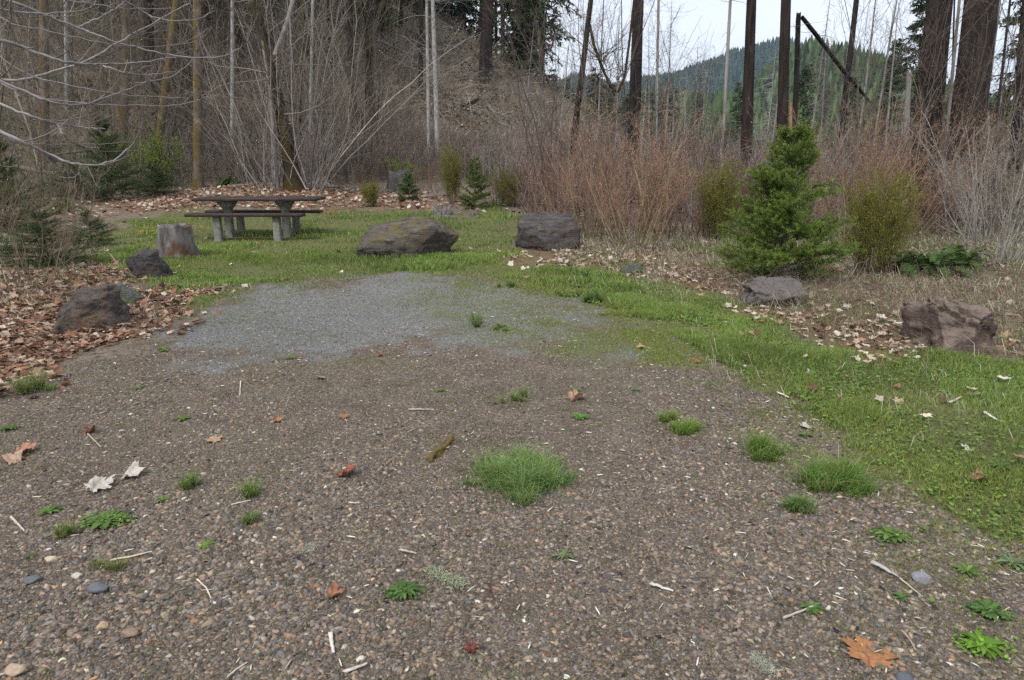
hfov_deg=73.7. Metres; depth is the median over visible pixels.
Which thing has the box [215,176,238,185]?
sword fern
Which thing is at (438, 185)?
red twig shrub
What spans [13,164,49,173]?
fallen log
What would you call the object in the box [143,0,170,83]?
bare tree
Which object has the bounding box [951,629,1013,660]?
weed
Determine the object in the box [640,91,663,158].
grey snag
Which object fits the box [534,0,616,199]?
bare tree
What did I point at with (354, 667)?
stick
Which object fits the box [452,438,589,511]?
grass tuft
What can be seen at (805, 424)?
maple leaf
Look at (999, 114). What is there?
conifer
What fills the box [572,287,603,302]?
grass tuft
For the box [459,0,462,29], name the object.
bare tree
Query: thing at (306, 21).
conifer
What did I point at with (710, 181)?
grey twig shrub
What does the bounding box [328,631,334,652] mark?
stick
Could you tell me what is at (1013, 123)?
bare tree
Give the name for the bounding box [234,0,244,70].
conifer
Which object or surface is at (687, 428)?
grass tuft
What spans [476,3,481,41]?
bare tree
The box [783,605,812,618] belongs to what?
stick
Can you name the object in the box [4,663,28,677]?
loose stone
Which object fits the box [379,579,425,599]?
weed
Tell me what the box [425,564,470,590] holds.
lichen clump
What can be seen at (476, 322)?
grass tuft
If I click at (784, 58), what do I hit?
bare tree
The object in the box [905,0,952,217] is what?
bare tree
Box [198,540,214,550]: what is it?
weed
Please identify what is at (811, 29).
fallen tree
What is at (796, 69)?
broken tree
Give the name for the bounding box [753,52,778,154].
grey snag
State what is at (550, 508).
wood chips
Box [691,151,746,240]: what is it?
broom shrub
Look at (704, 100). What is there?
grey snag
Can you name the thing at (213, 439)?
maple leaf
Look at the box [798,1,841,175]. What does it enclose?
grey snag
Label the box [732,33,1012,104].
forest
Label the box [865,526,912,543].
weed
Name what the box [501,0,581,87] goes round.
tall conifer
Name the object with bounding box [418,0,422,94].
bare tree
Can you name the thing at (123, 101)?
bare sapling
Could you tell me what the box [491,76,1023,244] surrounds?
brush
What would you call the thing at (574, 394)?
maple leaf
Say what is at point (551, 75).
conifer
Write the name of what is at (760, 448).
grass tuft
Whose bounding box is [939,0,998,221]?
bare tree
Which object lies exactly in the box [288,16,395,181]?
bare sapling
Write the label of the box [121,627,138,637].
loose stone
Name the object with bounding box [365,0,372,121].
bare tree
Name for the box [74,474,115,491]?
maple leaf
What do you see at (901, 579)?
stick
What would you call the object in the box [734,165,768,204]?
broom shrub
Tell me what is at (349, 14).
bare tree
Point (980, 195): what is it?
grey twig shrub
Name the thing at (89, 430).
maple leaf
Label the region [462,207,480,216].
splintered stump
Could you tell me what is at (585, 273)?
grass tuft
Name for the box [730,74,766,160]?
grey snag
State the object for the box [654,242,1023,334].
leaf litter
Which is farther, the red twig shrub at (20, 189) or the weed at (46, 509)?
the red twig shrub at (20, 189)
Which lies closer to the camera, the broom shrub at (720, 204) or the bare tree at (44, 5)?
the broom shrub at (720, 204)
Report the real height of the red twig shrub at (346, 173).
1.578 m
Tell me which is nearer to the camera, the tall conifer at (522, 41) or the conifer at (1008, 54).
the conifer at (1008, 54)
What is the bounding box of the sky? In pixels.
[453,0,1021,100]
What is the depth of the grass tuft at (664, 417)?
4.09 m
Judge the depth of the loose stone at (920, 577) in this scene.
2.51 m
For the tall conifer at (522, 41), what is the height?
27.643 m
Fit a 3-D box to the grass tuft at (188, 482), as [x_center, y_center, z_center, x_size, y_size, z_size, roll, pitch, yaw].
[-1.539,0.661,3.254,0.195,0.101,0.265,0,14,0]
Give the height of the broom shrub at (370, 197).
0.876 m
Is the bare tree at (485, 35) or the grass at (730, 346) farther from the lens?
the bare tree at (485, 35)
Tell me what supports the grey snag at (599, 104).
on the ground at (112, 352)
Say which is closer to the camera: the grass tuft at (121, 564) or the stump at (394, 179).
the grass tuft at (121, 564)
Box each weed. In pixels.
[0,424,17,430]
[37,505,61,514]
[77,510,135,529]
[127,385,144,389]
[156,495,171,502]
[157,347,168,350]
[175,415,190,420]
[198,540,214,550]
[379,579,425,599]
[552,548,573,559]
[572,413,588,419]
[797,431,812,436]
[799,600,825,614]
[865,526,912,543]
[892,591,909,601]
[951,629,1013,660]
[952,563,980,576]
[962,598,1016,621]
[986,459,1010,469]
[995,552,1023,569]
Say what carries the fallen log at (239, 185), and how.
on the ground at (112, 352)
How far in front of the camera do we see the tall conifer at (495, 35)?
55.19 m
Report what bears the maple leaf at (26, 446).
on the ground at (112, 352)
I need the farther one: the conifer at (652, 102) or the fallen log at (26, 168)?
the conifer at (652, 102)
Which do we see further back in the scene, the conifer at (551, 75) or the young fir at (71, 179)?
the conifer at (551, 75)
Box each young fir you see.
[0,140,50,233]
[0,208,115,267]
[44,163,103,198]
[57,210,119,246]
[65,114,151,203]
[129,163,187,196]
[396,172,423,200]
[453,157,492,208]
[712,96,865,282]
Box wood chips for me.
[0,310,1019,672]
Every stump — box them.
[156,223,200,259]
[318,206,338,213]
[385,169,413,192]
[431,201,456,217]
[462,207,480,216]
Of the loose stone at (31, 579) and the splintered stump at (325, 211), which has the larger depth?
the splintered stump at (325, 211)
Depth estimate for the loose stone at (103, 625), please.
2.27 m
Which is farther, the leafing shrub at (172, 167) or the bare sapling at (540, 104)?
the leafing shrub at (172, 167)
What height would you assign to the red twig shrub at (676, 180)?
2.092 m
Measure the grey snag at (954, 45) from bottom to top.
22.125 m
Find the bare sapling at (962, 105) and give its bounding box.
[846,0,1023,231]
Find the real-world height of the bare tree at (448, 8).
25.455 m
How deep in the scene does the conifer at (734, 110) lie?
94.82 m
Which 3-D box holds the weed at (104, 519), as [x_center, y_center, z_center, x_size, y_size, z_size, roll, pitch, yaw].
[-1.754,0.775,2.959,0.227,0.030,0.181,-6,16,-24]
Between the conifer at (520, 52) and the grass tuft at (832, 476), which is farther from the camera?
the conifer at (520, 52)
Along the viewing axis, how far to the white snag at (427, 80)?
31.81 m
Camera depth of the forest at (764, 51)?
976.20 m
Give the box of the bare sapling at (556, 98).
[493,0,631,187]
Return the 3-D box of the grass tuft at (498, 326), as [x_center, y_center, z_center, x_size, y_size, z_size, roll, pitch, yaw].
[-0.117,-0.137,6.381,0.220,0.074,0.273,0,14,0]
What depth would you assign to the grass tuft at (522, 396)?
4.46 m
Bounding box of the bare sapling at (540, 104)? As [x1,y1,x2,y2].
[464,0,597,211]
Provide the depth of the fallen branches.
41.19 m
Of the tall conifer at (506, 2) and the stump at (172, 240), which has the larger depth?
the tall conifer at (506, 2)
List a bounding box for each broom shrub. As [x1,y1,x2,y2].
[358,178,380,206]
[438,141,463,201]
[486,165,524,206]
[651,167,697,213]
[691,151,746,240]
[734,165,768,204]
[839,159,930,274]
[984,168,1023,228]
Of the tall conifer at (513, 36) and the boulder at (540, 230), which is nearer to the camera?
the boulder at (540, 230)
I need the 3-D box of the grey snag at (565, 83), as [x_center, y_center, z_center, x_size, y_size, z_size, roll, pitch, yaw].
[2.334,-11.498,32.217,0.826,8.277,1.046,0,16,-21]
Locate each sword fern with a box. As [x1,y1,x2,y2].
[42,198,87,213]
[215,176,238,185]
[867,249,951,278]
[892,244,980,280]
[926,244,1001,271]
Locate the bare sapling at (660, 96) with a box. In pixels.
[573,5,710,188]
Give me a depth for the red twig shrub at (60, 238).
8.95 m
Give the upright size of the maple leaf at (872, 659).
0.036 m
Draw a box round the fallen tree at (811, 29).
[801,16,872,104]
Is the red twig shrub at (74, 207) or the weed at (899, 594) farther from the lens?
the red twig shrub at (74, 207)
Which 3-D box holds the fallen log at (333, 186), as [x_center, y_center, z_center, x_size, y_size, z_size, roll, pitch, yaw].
[-6.849,-5.654,25.297,0.598,0.192,0.721,8,16,27]
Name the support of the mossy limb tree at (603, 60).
attached to the bare tree at (635, 83)
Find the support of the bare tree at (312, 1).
on the ground at (112, 352)
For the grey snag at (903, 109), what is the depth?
32.45 m
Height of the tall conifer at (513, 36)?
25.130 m
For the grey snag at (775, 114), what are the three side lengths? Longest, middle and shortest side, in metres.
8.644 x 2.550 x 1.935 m
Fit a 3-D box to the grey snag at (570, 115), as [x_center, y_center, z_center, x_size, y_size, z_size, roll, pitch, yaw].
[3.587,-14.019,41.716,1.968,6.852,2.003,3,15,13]
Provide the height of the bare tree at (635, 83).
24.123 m
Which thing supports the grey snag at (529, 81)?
on the ground at (112, 352)
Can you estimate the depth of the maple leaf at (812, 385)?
4.64 m
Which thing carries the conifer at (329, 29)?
on the ground at (112, 352)
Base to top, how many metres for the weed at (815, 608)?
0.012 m
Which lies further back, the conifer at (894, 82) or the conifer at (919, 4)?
the conifer at (894, 82)
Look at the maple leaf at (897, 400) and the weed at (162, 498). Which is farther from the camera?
the maple leaf at (897, 400)
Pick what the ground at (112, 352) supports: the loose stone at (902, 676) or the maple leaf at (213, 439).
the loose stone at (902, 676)
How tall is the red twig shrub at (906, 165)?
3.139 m
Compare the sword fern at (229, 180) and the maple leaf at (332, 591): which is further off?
the sword fern at (229, 180)
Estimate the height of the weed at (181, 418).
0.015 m
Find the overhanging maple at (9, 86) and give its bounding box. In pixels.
[0,0,244,192]
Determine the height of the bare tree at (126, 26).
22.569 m
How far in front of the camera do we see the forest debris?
8.55 m
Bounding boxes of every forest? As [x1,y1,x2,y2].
[547,36,802,105]
[575,83,1011,166]
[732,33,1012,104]
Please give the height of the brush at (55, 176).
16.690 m
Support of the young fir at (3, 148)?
on the ground at (112, 352)
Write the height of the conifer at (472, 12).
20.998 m
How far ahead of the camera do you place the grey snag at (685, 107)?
37.98 m
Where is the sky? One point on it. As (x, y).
(710, 15)
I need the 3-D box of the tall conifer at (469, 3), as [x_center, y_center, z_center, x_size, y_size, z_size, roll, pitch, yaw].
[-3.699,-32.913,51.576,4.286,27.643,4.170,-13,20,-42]
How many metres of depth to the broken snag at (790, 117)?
19.97 m
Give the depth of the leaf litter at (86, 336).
7.50 m
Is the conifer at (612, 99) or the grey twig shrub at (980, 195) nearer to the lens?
the grey twig shrub at (980, 195)
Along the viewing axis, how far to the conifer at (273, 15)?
35.80 m
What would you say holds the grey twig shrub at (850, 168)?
on the ground at (112, 352)
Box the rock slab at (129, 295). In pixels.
[110,282,149,305]
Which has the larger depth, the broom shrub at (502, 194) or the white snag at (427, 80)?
the white snag at (427, 80)
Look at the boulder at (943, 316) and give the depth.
5.62 m
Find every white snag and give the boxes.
[368,0,503,168]
[409,0,471,166]
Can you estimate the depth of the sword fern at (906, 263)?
9.27 m
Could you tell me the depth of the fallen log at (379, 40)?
42.64 m
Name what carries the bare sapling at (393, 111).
on the ground at (112, 352)
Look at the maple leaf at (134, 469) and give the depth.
3.40 m
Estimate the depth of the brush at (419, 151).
30.12 m
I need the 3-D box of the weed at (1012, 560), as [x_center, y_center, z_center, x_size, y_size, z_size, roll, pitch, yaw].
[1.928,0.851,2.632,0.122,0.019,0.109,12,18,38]
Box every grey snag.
[516,17,537,133]
[557,50,576,138]
[558,7,572,144]
[597,0,610,143]
[602,19,628,154]
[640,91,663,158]
[641,31,662,154]
[643,0,683,186]
[650,5,684,150]
[658,81,690,163]
[671,75,698,157]
[685,44,709,174]
[691,56,719,164]
[707,0,743,170]
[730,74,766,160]
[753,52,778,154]
[759,48,789,149]
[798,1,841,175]
[805,38,841,177]
[825,47,855,143]
[850,0,878,154]
[867,0,905,181]
[883,4,903,167]
[884,76,912,156]
[940,0,960,196]
[948,0,957,105]
[987,13,1018,147]
[989,0,1004,119]
[990,0,1017,146]
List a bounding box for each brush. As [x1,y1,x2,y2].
[0,0,208,203]
[0,0,643,158]
[131,0,540,183]
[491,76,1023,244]
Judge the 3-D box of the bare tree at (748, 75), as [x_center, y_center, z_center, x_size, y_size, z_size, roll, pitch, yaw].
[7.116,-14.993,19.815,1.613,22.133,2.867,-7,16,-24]
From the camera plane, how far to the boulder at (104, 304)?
6.35 m
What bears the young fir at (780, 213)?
on the ground at (112, 352)
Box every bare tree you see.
[1,0,49,162]
[33,0,69,109]
[117,0,152,154]
[119,0,192,171]
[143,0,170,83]
[146,0,254,187]
[221,0,248,152]
[295,0,327,139]
[308,0,330,143]
[347,0,354,123]
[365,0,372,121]
[378,0,383,31]
[400,0,402,25]
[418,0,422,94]
[446,0,450,22]
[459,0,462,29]
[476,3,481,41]
[478,0,491,83]
[489,0,492,69]
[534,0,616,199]
[613,0,668,204]
[716,0,776,204]
[776,0,829,164]
[808,0,859,189]
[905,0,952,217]
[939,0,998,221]
[1005,0,1023,222]
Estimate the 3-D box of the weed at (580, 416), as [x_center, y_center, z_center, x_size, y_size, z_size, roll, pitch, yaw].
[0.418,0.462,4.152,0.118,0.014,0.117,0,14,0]
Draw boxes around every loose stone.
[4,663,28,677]
[22,574,41,584]
[44,556,57,561]
[71,572,82,578]
[87,582,108,593]
[96,621,108,629]
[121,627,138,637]
[896,672,913,679]
[911,571,931,583]
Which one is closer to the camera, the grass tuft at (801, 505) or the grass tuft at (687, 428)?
the grass tuft at (801, 505)
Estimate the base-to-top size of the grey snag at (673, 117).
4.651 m
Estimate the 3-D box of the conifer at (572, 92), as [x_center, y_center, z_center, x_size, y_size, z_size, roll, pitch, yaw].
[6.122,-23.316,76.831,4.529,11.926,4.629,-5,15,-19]
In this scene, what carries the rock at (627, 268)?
on the ground at (112, 352)
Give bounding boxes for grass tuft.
[3,364,59,396]
[35,517,80,539]
[83,550,136,571]
[170,467,207,489]
[223,473,270,498]
[230,508,262,525]
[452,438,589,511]
[466,308,485,327]
[490,321,508,331]
[493,393,505,403]
[496,277,520,287]
[504,385,533,401]
[570,268,594,278]
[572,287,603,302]
[654,408,679,422]
[656,416,710,435]
[722,426,793,463]
[765,490,822,515]
[785,450,901,500]
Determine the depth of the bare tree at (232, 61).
29.02 m
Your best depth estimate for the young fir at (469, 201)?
19.17 m
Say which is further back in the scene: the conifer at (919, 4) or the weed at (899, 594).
the conifer at (919, 4)
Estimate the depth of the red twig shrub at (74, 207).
13.51 m
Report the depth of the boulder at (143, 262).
9.17 m
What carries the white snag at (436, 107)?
on the ground at (112, 352)
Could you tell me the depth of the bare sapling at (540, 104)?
16.84 m
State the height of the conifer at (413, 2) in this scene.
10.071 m
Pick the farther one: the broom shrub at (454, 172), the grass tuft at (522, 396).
the broom shrub at (454, 172)
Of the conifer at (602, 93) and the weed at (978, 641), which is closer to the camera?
the weed at (978, 641)
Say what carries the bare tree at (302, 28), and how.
on the ground at (112, 352)
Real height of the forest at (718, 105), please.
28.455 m
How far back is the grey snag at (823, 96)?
32.01 m
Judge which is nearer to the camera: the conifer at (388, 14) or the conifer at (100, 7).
the conifer at (100, 7)
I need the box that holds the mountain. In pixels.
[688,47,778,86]
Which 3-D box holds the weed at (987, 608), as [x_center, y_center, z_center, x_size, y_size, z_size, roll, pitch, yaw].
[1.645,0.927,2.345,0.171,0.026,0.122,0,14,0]
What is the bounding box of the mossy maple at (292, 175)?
[69,0,477,191]
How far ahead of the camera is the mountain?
963.16 m
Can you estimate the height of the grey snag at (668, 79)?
9.041 m
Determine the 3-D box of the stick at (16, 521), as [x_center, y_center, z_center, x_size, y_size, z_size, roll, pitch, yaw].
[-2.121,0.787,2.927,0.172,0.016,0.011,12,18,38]
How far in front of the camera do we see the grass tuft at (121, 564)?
2.61 m
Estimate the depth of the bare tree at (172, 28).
26.15 m
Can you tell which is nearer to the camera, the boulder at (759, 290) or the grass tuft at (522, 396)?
the grass tuft at (522, 396)
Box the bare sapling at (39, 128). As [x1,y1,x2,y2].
[0,0,100,204]
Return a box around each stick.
[10,516,24,531]
[110,551,151,560]
[196,578,211,597]
[227,662,246,677]
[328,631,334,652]
[342,661,367,672]
[399,548,416,553]
[427,435,455,461]
[649,581,673,590]
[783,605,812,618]
[870,560,898,576]
[899,577,922,596]
[902,630,915,649]
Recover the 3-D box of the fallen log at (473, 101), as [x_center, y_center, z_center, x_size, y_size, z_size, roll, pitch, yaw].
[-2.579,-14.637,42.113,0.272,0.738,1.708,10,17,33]
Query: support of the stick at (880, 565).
on the ground at (112, 352)
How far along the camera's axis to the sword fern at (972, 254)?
9.88 m
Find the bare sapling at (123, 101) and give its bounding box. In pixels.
[44,2,171,195]
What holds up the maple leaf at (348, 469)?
on the ground at (112, 352)
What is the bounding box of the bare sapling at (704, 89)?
[642,0,742,199]
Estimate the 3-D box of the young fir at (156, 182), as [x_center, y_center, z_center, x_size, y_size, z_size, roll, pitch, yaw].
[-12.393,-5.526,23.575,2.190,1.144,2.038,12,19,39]
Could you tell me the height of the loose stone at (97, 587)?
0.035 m
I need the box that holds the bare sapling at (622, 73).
[538,0,719,205]
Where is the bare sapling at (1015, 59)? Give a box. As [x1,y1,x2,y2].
[924,0,1023,232]
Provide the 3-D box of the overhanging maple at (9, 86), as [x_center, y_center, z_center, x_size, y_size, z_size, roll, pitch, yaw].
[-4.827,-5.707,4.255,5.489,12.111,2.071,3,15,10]
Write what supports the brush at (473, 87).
on the ground at (112, 352)
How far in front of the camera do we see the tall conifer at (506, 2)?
49.81 m
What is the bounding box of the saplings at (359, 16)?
[0,0,428,191]
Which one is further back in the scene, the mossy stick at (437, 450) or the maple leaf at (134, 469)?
the mossy stick at (437, 450)
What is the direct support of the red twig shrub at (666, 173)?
on the ground at (112, 352)
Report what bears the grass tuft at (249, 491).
on the ground at (112, 352)
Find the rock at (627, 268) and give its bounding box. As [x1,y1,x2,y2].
[619,264,642,274]
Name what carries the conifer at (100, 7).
on the ground at (112, 352)
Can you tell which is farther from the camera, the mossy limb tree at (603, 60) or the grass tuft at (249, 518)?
the mossy limb tree at (603, 60)
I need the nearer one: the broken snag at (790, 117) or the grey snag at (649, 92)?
the broken snag at (790, 117)
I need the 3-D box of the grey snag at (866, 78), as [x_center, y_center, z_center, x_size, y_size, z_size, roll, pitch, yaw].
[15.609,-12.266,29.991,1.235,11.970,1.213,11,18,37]
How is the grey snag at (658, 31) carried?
on the ground at (112, 352)
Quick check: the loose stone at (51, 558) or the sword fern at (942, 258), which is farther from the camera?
the sword fern at (942, 258)
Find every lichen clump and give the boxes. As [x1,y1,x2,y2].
[297,541,318,554]
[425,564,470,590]
[749,650,782,678]
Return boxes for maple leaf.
[0,448,24,464]
[6,441,36,453]
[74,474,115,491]
[80,425,96,433]
[113,460,146,478]
[205,435,221,442]
[321,580,343,596]
[330,461,355,477]
[465,640,477,652]
[562,389,586,400]
[798,421,815,428]
[808,382,819,391]
[838,635,898,673]
[893,397,903,403]
[961,467,987,480]
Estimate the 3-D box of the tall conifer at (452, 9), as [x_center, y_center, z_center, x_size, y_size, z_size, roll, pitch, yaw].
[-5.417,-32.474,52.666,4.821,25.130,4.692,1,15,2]
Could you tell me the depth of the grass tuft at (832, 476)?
3.24 m
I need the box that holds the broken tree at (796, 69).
[792,12,800,129]
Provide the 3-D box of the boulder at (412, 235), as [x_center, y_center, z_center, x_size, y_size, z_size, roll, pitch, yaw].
[-1.810,-1.648,11.489,1.830,0.831,1.100,0,14,0]
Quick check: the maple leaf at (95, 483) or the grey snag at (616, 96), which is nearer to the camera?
the maple leaf at (95, 483)
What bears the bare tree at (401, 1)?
on the ground at (112, 352)
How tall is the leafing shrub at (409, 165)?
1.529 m
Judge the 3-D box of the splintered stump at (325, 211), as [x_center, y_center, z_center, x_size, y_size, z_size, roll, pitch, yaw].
[-4.907,-3.504,18.431,0.659,0.273,0.667,11,18,36]
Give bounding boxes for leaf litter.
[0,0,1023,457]
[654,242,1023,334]
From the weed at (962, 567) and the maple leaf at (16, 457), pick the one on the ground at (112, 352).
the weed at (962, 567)
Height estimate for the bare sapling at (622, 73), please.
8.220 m
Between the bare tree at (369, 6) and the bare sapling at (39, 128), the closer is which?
the bare sapling at (39, 128)
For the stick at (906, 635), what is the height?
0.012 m
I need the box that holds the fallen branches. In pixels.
[2,0,661,160]
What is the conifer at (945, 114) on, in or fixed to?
on the ground at (112, 352)
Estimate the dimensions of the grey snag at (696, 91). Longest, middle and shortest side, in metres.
6.736 x 1.916 x 1.757 m
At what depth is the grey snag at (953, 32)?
27.69 m
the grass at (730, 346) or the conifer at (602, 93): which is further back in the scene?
the conifer at (602, 93)
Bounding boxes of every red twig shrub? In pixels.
[0,129,66,259]
[0,130,111,282]
[7,169,99,242]
[321,152,363,191]
[405,160,438,192]
[420,151,461,195]
[514,109,681,239]
[548,63,747,249]
[622,138,709,219]
[742,92,953,241]
[816,78,1023,235]
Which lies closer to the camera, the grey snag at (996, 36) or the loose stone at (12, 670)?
the loose stone at (12, 670)
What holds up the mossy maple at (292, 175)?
on the ground at (112, 352)
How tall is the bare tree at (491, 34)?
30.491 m
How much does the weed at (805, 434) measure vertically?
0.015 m
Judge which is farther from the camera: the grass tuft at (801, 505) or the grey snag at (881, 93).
the grey snag at (881, 93)
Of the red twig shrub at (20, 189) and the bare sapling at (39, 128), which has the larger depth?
the bare sapling at (39, 128)
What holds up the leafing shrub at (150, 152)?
on the ground at (112, 352)
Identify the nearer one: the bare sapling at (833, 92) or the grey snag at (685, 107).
the bare sapling at (833, 92)
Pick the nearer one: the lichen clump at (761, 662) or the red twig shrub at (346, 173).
the lichen clump at (761, 662)
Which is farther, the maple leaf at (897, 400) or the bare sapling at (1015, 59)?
the bare sapling at (1015, 59)
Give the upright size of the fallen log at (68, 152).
0.361 m
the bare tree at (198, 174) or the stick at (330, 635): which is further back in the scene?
the bare tree at (198, 174)
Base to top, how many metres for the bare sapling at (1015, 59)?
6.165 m
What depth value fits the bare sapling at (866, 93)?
17.54 m
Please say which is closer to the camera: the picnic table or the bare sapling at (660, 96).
the picnic table
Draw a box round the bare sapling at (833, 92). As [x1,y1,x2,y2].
[774,2,920,198]
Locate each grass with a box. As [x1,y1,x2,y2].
[0,200,1023,679]
[0,223,1023,462]
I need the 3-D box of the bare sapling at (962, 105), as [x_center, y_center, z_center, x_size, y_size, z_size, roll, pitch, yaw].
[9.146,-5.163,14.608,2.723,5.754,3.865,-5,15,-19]
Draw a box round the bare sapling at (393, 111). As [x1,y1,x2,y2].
[344,25,429,169]
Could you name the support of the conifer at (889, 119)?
on the ground at (112, 352)
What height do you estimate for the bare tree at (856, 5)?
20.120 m
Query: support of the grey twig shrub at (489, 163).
on the ground at (112, 352)
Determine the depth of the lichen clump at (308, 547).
2.73 m
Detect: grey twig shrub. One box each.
[459,119,559,204]
[664,144,769,222]
[745,112,871,221]
[883,98,1023,241]
[928,91,1023,264]
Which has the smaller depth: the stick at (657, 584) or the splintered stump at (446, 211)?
the stick at (657, 584)
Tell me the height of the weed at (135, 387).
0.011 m
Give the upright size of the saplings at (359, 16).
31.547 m
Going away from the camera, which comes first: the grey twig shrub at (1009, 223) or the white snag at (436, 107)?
the grey twig shrub at (1009, 223)
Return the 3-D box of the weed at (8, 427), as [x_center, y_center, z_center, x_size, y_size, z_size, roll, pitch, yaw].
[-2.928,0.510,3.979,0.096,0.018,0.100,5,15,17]
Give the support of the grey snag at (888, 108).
on the ground at (112, 352)
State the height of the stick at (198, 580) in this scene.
0.013 m
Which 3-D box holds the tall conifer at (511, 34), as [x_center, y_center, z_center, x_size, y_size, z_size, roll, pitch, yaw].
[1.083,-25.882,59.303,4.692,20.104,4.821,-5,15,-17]
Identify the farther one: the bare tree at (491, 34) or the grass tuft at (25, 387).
the bare tree at (491, 34)
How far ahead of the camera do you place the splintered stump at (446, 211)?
17.71 m
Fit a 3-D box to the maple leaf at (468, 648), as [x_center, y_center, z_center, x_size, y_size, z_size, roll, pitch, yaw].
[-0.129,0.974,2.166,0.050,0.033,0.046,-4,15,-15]
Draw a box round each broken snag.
[789,102,791,153]
[896,69,911,200]
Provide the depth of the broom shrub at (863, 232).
9.05 m
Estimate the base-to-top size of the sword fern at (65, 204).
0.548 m
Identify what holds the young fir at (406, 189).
on the ground at (112, 352)
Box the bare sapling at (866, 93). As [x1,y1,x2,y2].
[801,0,1017,196]
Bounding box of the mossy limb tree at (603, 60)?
[555,0,633,92]
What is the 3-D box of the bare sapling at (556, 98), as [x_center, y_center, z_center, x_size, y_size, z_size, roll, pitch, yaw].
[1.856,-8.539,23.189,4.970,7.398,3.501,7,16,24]
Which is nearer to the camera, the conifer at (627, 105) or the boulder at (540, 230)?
the boulder at (540, 230)
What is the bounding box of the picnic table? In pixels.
[184,196,325,240]
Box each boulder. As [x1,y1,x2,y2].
[51,283,130,332]
[125,248,172,279]
[355,216,458,258]
[515,212,580,250]
[736,276,808,306]
[900,298,998,357]
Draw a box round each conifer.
[96,0,104,14]
[169,0,180,49]
[203,0,214,39]
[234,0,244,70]
[270,0,280,63]
[305,0,315,70]
[326,0,334,57]
[339,0,408,30]
[394,0,438,14]
[418,0,470,30]
[436,0,479,39]
[455,0,479,32]
[472,0,538,59]
[478,0,516,63]
[498,4,536,64]
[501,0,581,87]
[505,1,561,83]
[505,5,538,60]
[507,6,546,72]
[546,68,560,90]
[561,79,574,103]
[584,67,607,119]
[601,81,619,126]
[618,94,628,128]
[640,87,658,139]
[650,97,665,138]
[660,86,682,150]
[686,96,702,154]
[725,82,742,167]
[788,62,823,146]
[834,76,863,168]
[871,38,905,150]
[875,91,896,145]
[883,0,951,143]
[940,95,947,161]
[985,97,1010,142]
[987,0,1021,132]
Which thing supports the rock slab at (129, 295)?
on the ground at (112, 352)
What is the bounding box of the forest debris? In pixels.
[0,222,1023,380]
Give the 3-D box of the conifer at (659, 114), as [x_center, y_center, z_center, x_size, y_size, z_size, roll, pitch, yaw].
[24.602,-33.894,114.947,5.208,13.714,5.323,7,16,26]
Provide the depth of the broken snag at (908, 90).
21.73 m
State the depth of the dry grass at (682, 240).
8.79 m
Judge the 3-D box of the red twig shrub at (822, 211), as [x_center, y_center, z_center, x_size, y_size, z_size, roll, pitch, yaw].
[6.447,-3.258,13.101,3.451,2.840,3.156,-11,18,-38]
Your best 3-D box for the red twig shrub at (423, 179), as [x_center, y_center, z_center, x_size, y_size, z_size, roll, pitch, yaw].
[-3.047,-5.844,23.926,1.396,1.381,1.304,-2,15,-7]
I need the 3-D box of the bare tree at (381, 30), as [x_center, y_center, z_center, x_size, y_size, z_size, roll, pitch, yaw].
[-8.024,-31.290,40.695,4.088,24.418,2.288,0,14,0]
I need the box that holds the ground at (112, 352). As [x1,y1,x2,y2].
[0,0,1023,679]
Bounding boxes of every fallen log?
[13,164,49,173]
[54,150,85,154]
[227,184,251,187]
[319,185,337,188]
[378,39,408,54]
[460,97,478,107]
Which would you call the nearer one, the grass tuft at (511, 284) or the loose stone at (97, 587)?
the loose stone at (97, 587)
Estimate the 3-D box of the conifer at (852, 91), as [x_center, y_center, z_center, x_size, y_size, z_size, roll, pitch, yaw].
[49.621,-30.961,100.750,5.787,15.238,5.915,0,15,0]
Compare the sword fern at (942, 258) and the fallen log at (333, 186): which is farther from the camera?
the fallen log at (333, 186)
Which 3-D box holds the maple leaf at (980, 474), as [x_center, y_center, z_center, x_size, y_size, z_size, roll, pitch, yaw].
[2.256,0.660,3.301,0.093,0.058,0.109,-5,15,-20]
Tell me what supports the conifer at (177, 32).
on the ground at (112, 352)
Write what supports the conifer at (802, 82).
on the ground at (112, 352)
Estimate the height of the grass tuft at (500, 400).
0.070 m
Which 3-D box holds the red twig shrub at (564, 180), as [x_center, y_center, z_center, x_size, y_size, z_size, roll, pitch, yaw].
[1.602,-3.224,13.503,2.823,2.541,3.087,11,18,36]
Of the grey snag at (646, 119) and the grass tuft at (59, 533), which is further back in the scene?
the grey snag at (646, 119)
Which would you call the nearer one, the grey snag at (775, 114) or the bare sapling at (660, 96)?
the bare sapling at (660, 96)
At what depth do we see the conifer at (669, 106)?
85.42 m
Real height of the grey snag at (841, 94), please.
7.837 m
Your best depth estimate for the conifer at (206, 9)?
34.80 m
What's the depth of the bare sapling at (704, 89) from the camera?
24.48 m
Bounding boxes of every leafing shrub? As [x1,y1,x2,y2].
[88,112,175,177]
[126,119,184,178]
[377,147,423,180]
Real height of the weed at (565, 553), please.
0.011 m

